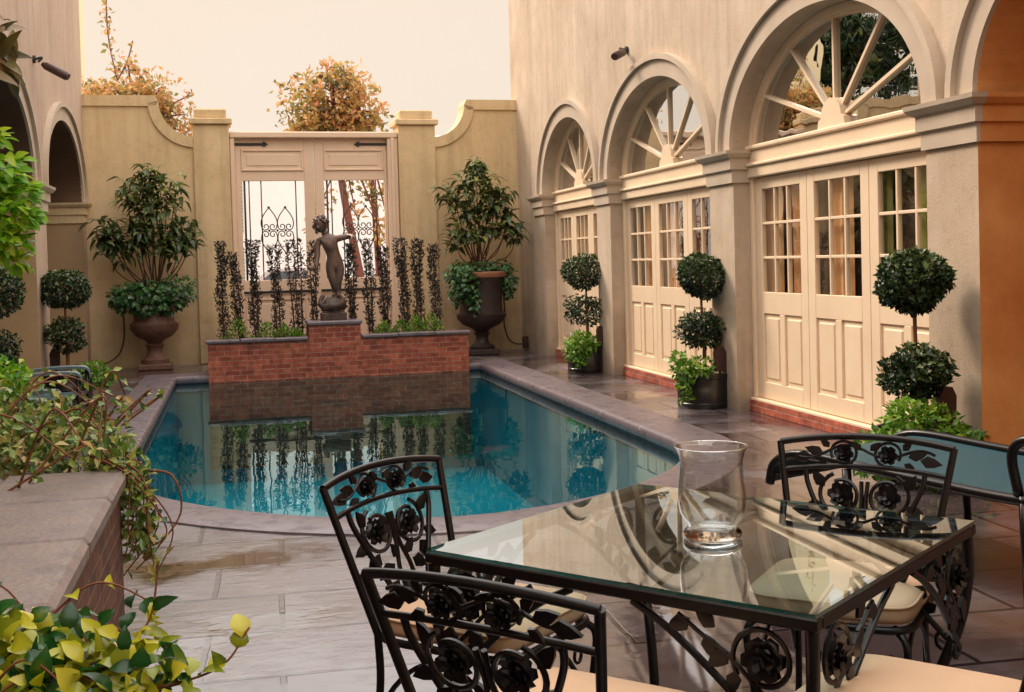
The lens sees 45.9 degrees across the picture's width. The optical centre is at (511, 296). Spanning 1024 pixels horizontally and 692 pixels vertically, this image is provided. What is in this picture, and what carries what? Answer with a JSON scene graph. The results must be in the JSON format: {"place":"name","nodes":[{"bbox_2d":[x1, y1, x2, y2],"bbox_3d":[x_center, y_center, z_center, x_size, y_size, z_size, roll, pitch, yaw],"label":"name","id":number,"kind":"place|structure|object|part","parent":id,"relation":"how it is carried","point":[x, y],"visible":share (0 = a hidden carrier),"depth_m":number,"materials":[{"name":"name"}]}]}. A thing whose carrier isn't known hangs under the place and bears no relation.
{"place":"outdoors","nodes":[
{"label":"outdoors","id":0,"kind":"place"},
{"bbox_2d":[79,0,85,93],"bbox_3d":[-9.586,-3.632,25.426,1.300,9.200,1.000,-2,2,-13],"label":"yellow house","id":1,"kind":"structure","parent":0,"point":[82,39],"depth_m":25.54,"materials":[{"name":"beige paint"}]},
{"bbox_2d":[81,0,195,135],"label":"street tree","id":2,"kind":"object","parent":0,"point":[167,105],"visible":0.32,"depth_m":22.36,"materials":[{"name":"orange plant"}]},
{"bbox_2d":[258,267,344,299],"bbox_3d":[-4.750,0.072,26.825,4.300,1.450,1.830,-2,2,-13],"label":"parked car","id":3,"kind":"object","parent":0,"point":[282,273],"visible":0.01,"depth_m":26.02,"materials":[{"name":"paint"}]},
{"bbox_3d":[-4.540,-0.366,26.061,2.100,0.400,0.162,-2,2,-13],"label":"window","id":4,"kind":"part","parent":3,"relation":"part of","materials":[{"name":"glass"}]},
{"bbox_2d":[266,56,394,276],"bbox_3d":[-3.438,-1.937,24.021,2.714,5.601,1.857,-2,2,-13],"label":"street tree","id":5,"kind":"object","parent":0,"point":[325,116],"visible":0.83,"depth_m":23.80,"materials":[{"name":"orange plant"}]},
{"bbox_2d":[241,136,437,280],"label":"shuttered house","id":6,"kind":"structure","parent":0,"point":[277,196],"depth_m":35.38,"materials":[{"name":"white paint"}]},
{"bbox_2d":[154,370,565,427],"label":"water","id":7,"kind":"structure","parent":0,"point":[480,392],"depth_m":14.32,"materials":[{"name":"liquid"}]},
{"bbox_2d":[83,0,702,472],"label":"sky","id":8,"kind":"structure","parent":0,"point":[436,56],"materials":[{"name":"white"}]},
{"bbox_2d":[0,349,1023,691],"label":"courtyard paving","id":9,"kind":"structure","parent":0,"point":[294,599],"depth_m":5.35,"materials":[{"name":"grey stone"}]},
{"bbox_2d":[0,15,32,98],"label":"overhanging branch","id":10,"kind":"object","parent":9,"relation":"on","point":[10,71],"visible":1,"depth_m":5.19,"materials":[{"name":"green plant"}]},
{"bbox_2d":[0,127,48,278],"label":"overhanging shrub","id":11,"kind":"object","parent":9,"relation":"on","point":[12,228],"visible":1,"depth_m":6.54,"materials":[{"name":"green plant"}]},
{"bbox_2d":[4,389,62,473],"bbox_3d":[-3.796,0.834,8.820,0.904,0.997,0.720,-2,2,-13],"label":"lounge chair","id":12,"kind":"object","parent":9,"relation":"on","point":[46,391],"visible":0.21,"depth_m":9.15,"materials":[{"name":"black metal"}]},
{"bbox_2d":[0,0,91,405],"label":"arcade building","id":13,"kind":"structure","parent":9,"relation":"on","point":[41,115],"depth_m":14.96,"materials":[{"name":"paint"}]},
{"bbox_2d":[32,55,69,79],"bbox_3d":[-5.272,-2.614,13.811,0.437,0.297,0.100,-1,2,3],"label":"wall lamp","id":14,"kind":"object","parent":13,"relation":"attached to","point":[57,71],"visible":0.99,"depth_m":13.78,"materials":[{"name":"metal"}]},
{"bbox_2d":[2,364,90,435],"bbox_3d":[-4.365,0.780,11.049,0.904,0.997,0.720,-2,2,-13],"label":"lounge chair","id":15,"kind":"object","parent":9,"relation":"on","point":[85,391],"visible":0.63,"depth_m":11.20,"materials":[{"name":"black metal"}]},
{"bbox_2d":[49,349,59,370],"bbox_3d":[-5.324,0.907,14.104,0.120,0.600,0.085,-2,2,-13],"label":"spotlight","id":16,"kind":"object","parent":9,"relation":"on","point":[54,356],"visible":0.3,"depth_m":14.06,"materials":[{"name":"metal"}]},
{"bbox_2d":[0,470,126,657],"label":"raised bed","id":17,"kind":"object","parent":9,"relation":"on","point":[60,535],"visible":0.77,"depth_m":4.14,"materials":[{"name":"stone"}]},
{"bbox_2d":[0,366,182,582],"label":"trailing vine","id":18,"kind":"object","parent":17,"relation":"on","point":[105,453],"visible":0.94,"depth_m":5.21,"materials":[{"name":"green plant"}]},
{"bbox_2d":[0,353,40,406],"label":"leafy plant","id":19,"kind":"object","parent":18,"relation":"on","point":[15,376],"visible":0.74,"depth_m":6.08,"materials":[{"name":"green plant"}]},
{"bbox_2d":[0,551,251,691],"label":"foreground vine","id":20,"kind":"object","parent":17,"relation":"on","point":[38,653],"visible":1,"depth_m":2.00,"materials":[{"name":"green plant"}]},
{"bbox_2d":[43,369,92,402],"bbox_3d":[-5.139,1.036,13.988,0.562,0.340,0.562,-2,2,-13],"label":"plant pot","id":21,"kind":"object","parent":9,"relation":"on","point":[67,384],"visible":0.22,"depth_m":13.75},
{"bbox_2d":[40,268,91,370],"bbox_3d":[-5.151,0.312,13.961,0.621,1.290,0.619,-2,2,-13],"label":"topiary","id":22,"kind":"object","parent":21,"relation":"on","point":[55,301],"visible":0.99,"depth_m":13.85,"materials":[{"name":"green plant"}]},
{"bbox_2d":[72,358,119,390],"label":"trailing plant","id":23,"kind":"object","parent":21,"relation":"on","point":[96,380],"visible":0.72,"depth_m":13.86,"materials":[{"name":"green plant"}]},
{"bbox_2d":[130,304,177,370],"bbox_3d":[-5.327,0.601,18.007,0.700,0.970,0.696,-2,2,-13],"label":"garden urn","id":24,"kind":"object","parent":9,"relation":"on","point":[154,331],"visible":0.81,"depth_m":17.81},
{"bbox_2d":[78,163,206,294],"bbox_3d":[-5.417,-0.885,17.749,1.870,2.170,0.849,-2,2,-13],"label":"potted shrub","id":25,"kind":"object","parent":24,"relation":"on","point":[150,204],"visible":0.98,"depth_m":17.75,"materials":[{"name":"green plant"}]},
{"bbox_2d":[104,274,197,319],"bbox_3d":[-5.337,0.007,17.880,1.346,0.687,0.730,-2,2,-13],"label":"trailing ivy","id":26,"kind":"object","parent":24,"relation":"on","point":[125,297],"visible":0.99,"depth_m":17.69,"materials":[{"name":"green plant"}]},
{"bbox_2d":[81,95,521,367],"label":"garden wall","id":27,"kind":"structure","parent":9,"relation":"on","point":[121,133],"depth_m":18.69,"materials":[{"name":"paint"}]},
{"bbox_2d":[98,317,124,364],"bbox_3d":[-6.009,0.561,18.209,0.447,0.940,0.185,-1,2,15],"label":"garden hose","id":28,"kind":"object","parent":27,"relation":"attached to","point":[122,342],"visible":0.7,"depth_m":18.23,"materials":[{"name":"black rubber"}]},
{"bbox_2d":[229,131,402,337],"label":"courtyard gate","id":29,"kind":"structure","parent":27,"relation":"attached to","point":[290,156],"depth_m":19.26,"materials":[{"name":"paint"}]},
{"bbox_2d":[205,318,471,469],"bbox_3d":[-2.511,1.324,17.573,3.706,2.000,1.190,-2,2,-13],"label":"brick planter","id":30,"kind":"object","parent":9,"relation":"on","point":[334,348],"visible":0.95,"depth_m":17.00,"materials":[{"name":"brick"}]},
{"bbox_2d":[213,240,232,338],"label":"column shrub","id":31,"kind":"object","parent":30,"relation":"on","point":[219,250],"visible":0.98,"depth_m":17.12,"materials":[{"name":"green plant"}]},
{"bbox_2d":[225,251,246,338],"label":"column shrub","id":32,"kind":"object","parent":30,"relation":"on","point":[236,280],"visible":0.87,"depth_m":17.18,"materials":[{"name":"green plant"}]},
{"bbox_2d":[221,318,253,338],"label":"plant","id":33,"kind":"object","parent":30,"relation":"on","point":[239,328],"visible":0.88,"depth_m":16.93,"materials":[{"name":"green plant"}]},
{"bbox_2d":[243,238,262,337],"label":"column shrub","id":34,"kind":"object","parent":30,"relation":"on","point":[253,290],"visible":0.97,"depth_m":17.27,"materials":[{"name":"green plant"}]},
{"bbox_2d":[254,321,279,337],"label":"plant","id":35,"kind":"object","parent":30,"relation":"on","point":[266,326],"visible":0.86,"depth_m":17.00,"materials":[{"name":"green plant"}]},
{"bbox_2d":[266,243,284,335],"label":"column shrub","id":36,"kind":"object","parent":30,"relation":"on","point":[278,298],"visible":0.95,"depth_m":17.34,"materials":[{"name":"green plant"}]},
{"bbox_2d":[273,322,291,336],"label":"plant","id":37,"kind":"object","parent":30,"relation":"on","point":[285,328],"visible":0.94,"depth_m":17.05,"materials":[{"name":"green plant"}]},
{"bbox_2d":[281,237,306,334],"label":"column shrub","id":38,"kind":"object","parent":30,"relation":"on","point":[298,322],"visible":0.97,"depth_m":17.39,"materials":[{"name":"green plant"}]},
{"bbox_2d":[289,326,307,336],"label":"plant","id":39,"kind":"object","parent":30,"relation":"on","point":[296,331],"visible":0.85,"depth_m":17.08,"materials":[{"name":"green plant"}]},
{"bbox_2d":[304,240,320,319],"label":"column shrub","id":40,"kind":"object","parent":30,"relation":"on","point":[313,301],"visible":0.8,"depth_m":17.40,"materials":[{"name":"green plant"}]},
{"bbox_2d":[306,214,354,320],"bbox_3d":[-2.591,-0.422,17.252,0.706,1.514,0.360,-2,2,-13],"label":"statue","id":41,"kind":"object","parent":30,"relation":"on","point":[334,306],"visible":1,"depth_m":17.18,"materials":[{"name":"brown stone"}]},
{"bbox_2d":[341,242,358,318],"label":"column shrub","id":42,"kind":"object","parent":30,"relation":"on","point":[351,289],"visible":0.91,"depth_m":17.51,"materials":[{"name":"green plant"}]},
{"bbox_2d":[359,237,376,332],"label":"column shrub","id":43,"kind":"object","parent":30,"relation":"on","point":[369,319],"visible":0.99,"depth_m":17.62,"materials":[{"name":"green plant"}]},
{"bbox_2d":[372,318,392,332],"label":"plant","id":44,"kind":"object","parent":30,"relation":"on","point":[381,328],"visible":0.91,"depth_m":17.35,"materials":[{"name":"green plant"}]},
{"bbox_2d":[374,245,392,332],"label":"column shrub","id":45,"kind":"object","parent":30,"relation":"on","point":[384,309],"visible":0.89,"depth_m":17.65,"materials":[{"name":"green plant"}]},
{"bbox_2d":[392,318,411,332],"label":"plant","id":46,"kind":"object","parent":30,"relation":"on","point":[397,326],"visible":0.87,"depth_m":17.40,"materials":[{"name":"green plant"}]},
{"bbox_2d":[392,237,412,328],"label":"column shrub","id":47,"kind":"object","parent":30,"relation":"on","point":[400,275],"visible":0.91,"depth_m":17.64,"materials":[{"name":"green plant"}]},
{"bbox_2d":[403,314,429,331],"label":"plant","id":48,"kind":"object","parent":30,"relation":"on","point":[414,327],"visible":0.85,"depth_m":17.48,"materials":[{"name":"green plant"}]},
{"bbox_2d":[407,237,426,330],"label":"column shrub","id":49,"kind":"object","parent":30,"relation":"on","point":[416,274],"visible":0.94,"depth_m":17.77,"materials":[{"name":"green plant"}]},
{"bbox_2d":[417,312,445,330],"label":"plant","id":50,"kind":"object","parent":30,"relation":"on","point":[441,328],"visible":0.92,"depth_m":17.53,"materials":[{"name":"green plant"}]},
{"bbox_2d":[425,243,443,330],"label":"column shrub","id":51,"kind":"object","parent":30,"relation":"on","point":[435,274],"visible":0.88,"depth_m":17.84,"materials":[{"name":"green plant"}]},
{"bbox_2d":[71,359,740,535],"bbox_3d":[-1.402,1.208,12.067,5.140,0.114,11.112,-2,2,-13],"label":"pool coping","id":52,"kind":"object","parent":9,"relation":"on","point":[663,432],"visible":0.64,"depth_m":9.38,"materials":[{"name":"stone"}]},
{"bbox_2d":[142,409,671,517],"bbox_3d":[-1.380,2.022,12.093,4.280,1.285,10.250,-2,2,-13],"label":"pool basin","id":53,"kind":"object","parent":9,"relation":"in","point":[519,459],"visible":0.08,"depth_m":15.29,"materials":[{"name":"liquid"}]},
{"bbox_2d":[137,368,679,512],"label":"pool tiles","id":54,"kind":"object","parent":53,"relation":"attached to","point":[653,450],"visible":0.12,"depth_m":11.25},
{"bbox_2d":[319,455,594,691],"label":"patio chair","id":55,"kind":"object","parent":9,"relation":"on","point":[402,524],"visible":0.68,"depth_m":3.57,"materials":[{"name":"black metal"}]},
{"bbox_2d":[457,271,506,355],"bbox_3d":[-0.486,0.261,19.183,0.860,1.315,0.855,-2,2,-13],"label":"garden urn","id":56,"kind":"object","parent":9,"relation":"on","point":[492,314],"visible":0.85,"depth_m":18.91,"materials":[{"name":"ceramic"}]},
{"bbox_2d":[428,155,530,271],"bbox_3d":[-0.515,-1.225,19.022,1.623,2.007,0.720,-2,2,-13],"label":"potted shrub","id":57,"kind":"object","parent":56,"relation":"on","point":[476,170],"visible":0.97,"depth_m":18.98,"materials":[{"name":"green plant"}]},
{"bbox_2d":[442,258,519,317],"bbox_3d":[-0.480,-0.148,19.036,1.269,0.937,0.736,-2,2,-13],"label":"trailing ivy","id":58,"kind":"object","parent":56,"relation":"on","point":[456,280],"visible":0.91,"depth_m":18.84,"materials":[{"name":"green plant"}]},
{"bbox_2d":[360,567,684,691],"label":"patio chair","id":59,"kind":"object","parent":9,"relation":"on","point":[458,660],"visible":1,"depth_m":2.35,"materials":[{"name":"black metal"}]},
{"bbox_2d":[567,345,602,372],"bbox_3d":[0.998,0.811,15.893,0.562,0.340,0.562,-2,2,-13],"label":"plant pot","id":60,"kind":"object","parent":9,"relation":"on","point":[593,364],"visible":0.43,"depth_m":15.65,"materials":[{"name":"ceramic"}]},
{"bbox_2d":[560,252,601,341],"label":"topiary","id":61,"kind":"object","parent":60,"relation":"on","point":[579,264],"visible":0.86,"depth_m":15.74,"materials":[{"name":"green plant"}]},
{"bbox_2d":[561,329,602,369],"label":"trailing plant","id":62,"kind":"object","parent":60,"relation":"on","point":[578,346],"visible":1,"depth_m":15.52,"materials":[{"name":"green plant"}]},
{"bbox_2d":[596,326,602,371],"bbox_3d":[1.155,0.683,15.676,0.120,0.600,0.085,-2,2,-13],"label":"spotlight","id":63,"kind":"object","parent":9,"relation":"on","point":[599,332],"visible":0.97,"depth_m":15.63,"materials":[{"name":"metal"}]},
{"bbox_2d":[425,484,975,691],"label":"patio table","id":64,"kind":"object","parent":9,"relation":"on","point":[833,564],"visible":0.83,"depth_m":3.14,"materials":[{"name":"clear glass"}]},
{"bbox_2d":[674,440,747,543],"bbox_3d":[0.546,0.534,3.303,0.200,0.252,0.200,-2,2,-13],"label":"glass vase","id":65,"kind":"object","parent":64,"relation":"on","point":[712,532],"visible":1,"depth_m":3.26,"materials":[{"name":"clear glass"}]},
{"bbox_2d":[676,369,726,409],"bbox_3d":[1.898,0.911,11.894,0.562,0.340,0.562,-2,2,-13],"label":"plant pot","id":66,"kind":"object","parent":9,"relation":"on","point":[710,392],"visible":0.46,"depth_m":11.64,"materials":[{"name":"ceramic"}]},
{"bbox_2d":[667,350,715,404],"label":"trailing plant","id":67,"kind":"object","parent":66,"relation":"on","point":[685,363],"visible":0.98,"depth_m":11.61,"materials":[{"name":"green plant"}]},
{"bbox_2d":[671,251,725,372],"bbox_3d":[1.887,0.186,11.861,0.591,1.292,0.635,-2,2,-13],"label":"topiary","id":68,"kind":"object","parent":66,"relation":"on","point":[701,331],"visible":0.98,"depth_m":11.73,"materials":[{"name":"green plant"}]},
{"bbox_2d":[713,346,726,373],"bbox_3d":[2.015,0.783,11.720,0.120,0.600,0.085,-2,2,-13],"label":"spotlight","id":69,"kind":"object","parent":9,"relation":"on","point":[720,357],"visible":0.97,"depth_m":11.68,"materials":[{"name":"metal"}]},
{"bbox_2d":[508,0,1023,447],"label":"stucco building","id":70,"kind":"structure","parent":9,"relation":"on","point":[799,168],"depth_m":10.76,"materials":[{"name":"beige paint"}]},
{"bbox_2d":[522,336,527,347],"bbox_3d":[0.216,0.741,19.644,0.090,0.190,0.095,-2,2,-13],"label":"outlet box","id":71,"kind":"object","parent":70,"relation":"attached to","point":[525,340],"visible":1,"depth_m":19.61,"materials":[{"name":"metal"}]},
{"bbox_2d":[503,299,523,344],"bbox_3d":[0.001,0.366,19.515,0.399,0.847,0.113,-3,2,-36],"label":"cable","id":72,"kind":"object","parent":71,"relation":"attached to","point":[510,340],"visible":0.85,"depth_m":19.49,"materials":[{"name":"black rubber"}]},
{"bbox_2d":[558,210,575,347],"bbox_3d":[0.841,-0.244,17.966,0.045,2.056,0.855,-2,2,-13],"label":"door leaf","id":73,"kind":"structure","parent":70,"relation":"in","point":[565,289],"depth_m":18.05,"materials":[{"name":"beige paint"}]},
{"bbox_2d":[573,207,592,342],"bbox_3d":[1.032,-0.223,17.125,0.045,2.056,0.855,-2,2,-13],"label":"door leaf","id":74,"kind":"structure","parent":70,"relation":"in","point":[581,212],"depth_m":17.18,"materials":[{"name":"beige paint"}]},
{"bbox_2d":[590,206,598,342],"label":"door leaf","id":75,"kind":"structure","parent":70,"relation":"in","point":[593,210],"depth_m":16.56,"materials":[{"name":"beige paint"}]},
{"bbox_2d":[611,46,628,60],"bbox_3d":[1.266,-2.839,14.104,0.123,0.220,0.487,-1,2,20],"label":"wall lamp","id":76,"kind":"object","parent":70,"relation":"attached to","point":[619,53],"visible":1,"depth_m":13.98,"materials":[{"name":"metal"}]},
{"bbox_2d":[626,196,658,370],"bbox_3d":[1.595,-0.161,14.654,0.045,2.056,1.039,-2,2,-13],"label":"door leaf","id":77,"kind":"structure","parent":70,"relation":"in","point":[643,328],"depth_m":14.66,"materials":[{"name":"beige paint"}]},
{"bbox_2d":[654,190,690,374],"bbox_3d":[1.827,-0.136,13.634,0.045,2.056,1.039,-2,2,-13],"label":"door leaf","id":78,"kind":"structure","parent":70,"relation":"in","point":[672,302],"depth_m":13.74,"materials":[{"name":"beige paint"}]},
{"bbox_2d":[687,187,712,368],"bbox_3d":[2.059,-0.111,12.614,0.045,2.056,1.039,-2,2,-13],"label":"door leaf","id":79,"kind":"structure","parent":70,"relation":"in","point":[700,193],"depth_m":12.90,"materials":[{"name":"beige paint"}]},
{"bbox_2d":[755,170,810,408],"bbox_3d":[2.451,-0.068,10.893,0.045,2.056,1.039,-2,2,-13],"label":"door leaf","id":80,"kind":"structure","parent":70,"relation":"in","point":[783,318],"depth_m":10.87,"materials":[{"name":"beige paint"}]},
{"bbox_2d":[806,160,872,423],"bbox_3d":[2.684,-0.042,9.873,0.045,2.056,1.039,-2,2,-13],"label":"door leaf","id":81,"kind":"structure","parent":70,"relation":"in","point":[840,326],"depth_m":9.85,"materials":[{"name":"beige paint"}]},
{"bbox_2d":[869,151,929,424],"bbox_3d":[2.916,-0.017,8.853,0.045,2.056,1.039,-2,2,-13],"label":"door leaf","id":82,"kind":"structure","parent":70,"relation":"in","point":[890,329],"depth_m":9.14,"materials":[{"name":"beige paint"}]},
{"bbox_2d":[743,433,957,691],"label":"patio chair","id":83,"kind":"object","parent":9,"relation":"on","point":[906,602],"visible":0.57,"depth_m":3.89,"materials":[{"name":"black metal"}]},
{"bbox_2d":[765,429,1023,597],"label":"sun lounger","id":84,"kind":"object","parent":9,"relation":"on","point":[989,471],"visible":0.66,"depth_m":5.75,"materials":[{"name":"blue fabric"}]},
{"bbox_2d":[795,654,1023,691],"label":"patio chair","id":85,"kind":"object","parent":9,"relation":"on","point":[879,673],"visible":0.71,"depth_m":2.74,"materials":[{"name":"beige fabric"}]},
{"bbox_2d":[875,422,962,486],"bbox_3d":[2.639,1.017,7.828,0.562,0.340,0.562,-2,2,-13],"label":"plant pot","id":86,"kind":"object","parent":9,"relation":"on","point":[892,480],"visible":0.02,"depth_m":7.82,"materials":[{"name":"ceramic"}]},
{"bbox_2d":[872,245,960,428],"bbox_3d":[2.603,0.302,7.804,0.537,1.274,0.549,-2,2,-13],"label":"topiary","id":87,"kind":"object","parent":86,"relation":"on","point":[899,274],"visible":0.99,"depth_m":7.68,"materials":[{"name":"green plant"}]},
{"bbox_2d":[852,395,991,491],"bbox_3d":[2.608,0.921,7.608,1.045,0.621,0.664,-2,2,-13],"label":"trailing plant","id":88,"kind":"object","parent":86,"relation":"on","point":[902,405],"visible":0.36,"depth_m":7.56,"materials":[{"name":"green plant"}]},
{"bbox_2d":[934,386,956,425],"bbox_3d":[2.809,0.882,7.830,0.120,0.600,0.085,-2,2,-13],"label":"spotlight","id":89,"kind":"object","parent":9,"relation":"on","point":[948,395],"visible":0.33,"depth_m":7.79,"materials":[{"name":"metal"}]},
{"bbox_3d":[-4.703,1.121,10.857,0.562,0.340,0.562,-2,2,-13],"label":"plant pot","id":90,"kind":"object","parent":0,"visible":0},
{"bbox_2d":[0,266,27,372],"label":"topiary","id":91,"kind":"object","parent":90,"relation":"on","point":[7,281],"visible":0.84,"depth_m":10.84,"materials":[{"name":"green plant"}]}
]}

